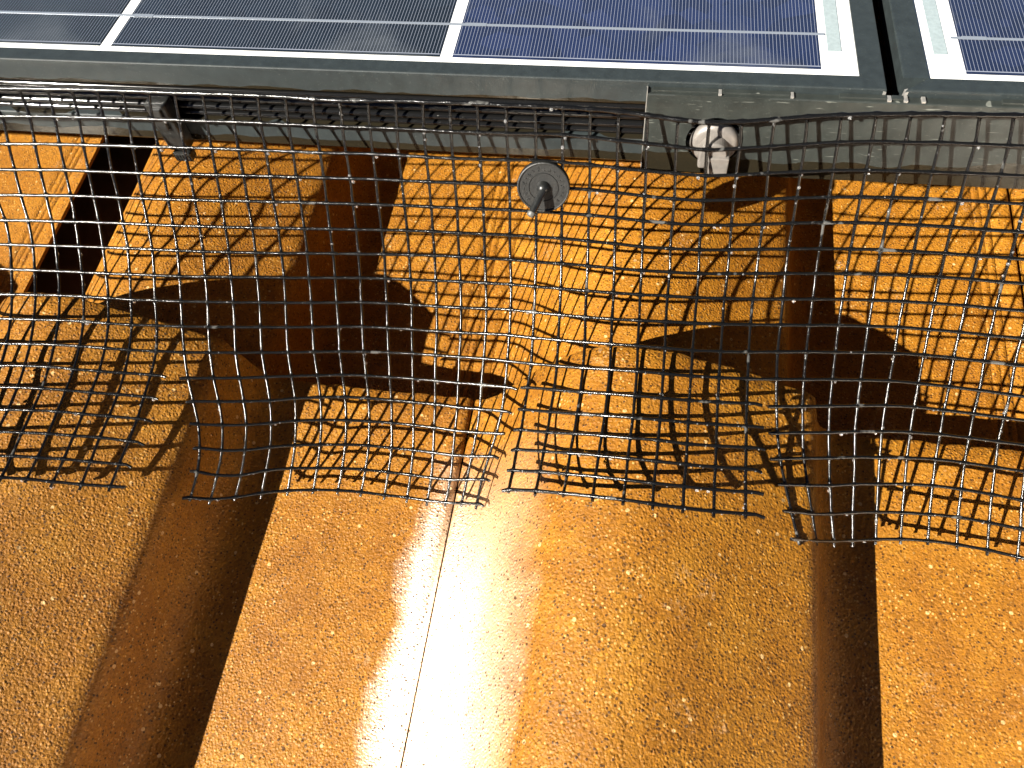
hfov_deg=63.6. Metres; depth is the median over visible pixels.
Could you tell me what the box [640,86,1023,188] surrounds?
coupling bracket
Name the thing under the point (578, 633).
roof tile
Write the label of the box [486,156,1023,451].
roof tile
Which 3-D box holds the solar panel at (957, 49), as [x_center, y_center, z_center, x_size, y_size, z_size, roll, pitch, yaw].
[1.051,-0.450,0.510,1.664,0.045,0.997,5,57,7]
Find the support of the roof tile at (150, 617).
on the roof tile at (289, 215)
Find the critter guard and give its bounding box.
[0,86,1023,561]
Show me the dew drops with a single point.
(526, 313)
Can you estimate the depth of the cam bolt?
0.35 m
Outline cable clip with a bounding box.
[144,95,196,161]
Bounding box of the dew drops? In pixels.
[0,105,1022,559]
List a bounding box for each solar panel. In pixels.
[0,0,886,160]
[872,0,1023,100]
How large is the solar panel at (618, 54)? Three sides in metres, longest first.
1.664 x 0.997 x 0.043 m
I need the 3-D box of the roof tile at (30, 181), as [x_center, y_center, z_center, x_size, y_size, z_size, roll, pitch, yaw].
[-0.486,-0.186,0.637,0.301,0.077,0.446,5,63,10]
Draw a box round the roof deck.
[27,136,155,294]
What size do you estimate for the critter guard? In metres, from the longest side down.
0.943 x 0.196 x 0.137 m
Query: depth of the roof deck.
0.67 m
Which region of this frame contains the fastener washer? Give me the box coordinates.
[517,160,569,217]
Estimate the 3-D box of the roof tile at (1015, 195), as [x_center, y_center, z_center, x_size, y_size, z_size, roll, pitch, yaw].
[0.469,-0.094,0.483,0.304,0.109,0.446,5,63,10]
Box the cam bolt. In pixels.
[690,124,738,173]
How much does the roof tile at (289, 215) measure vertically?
0.109 m
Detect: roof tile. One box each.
[0,130,104,304]
[0,292,474,767]
[85,138,532,402]
[402,347,1023,767]
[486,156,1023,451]
[1007,188,1023,307]
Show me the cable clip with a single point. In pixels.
(163, 106)
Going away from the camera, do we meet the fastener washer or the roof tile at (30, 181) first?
the fastener washer

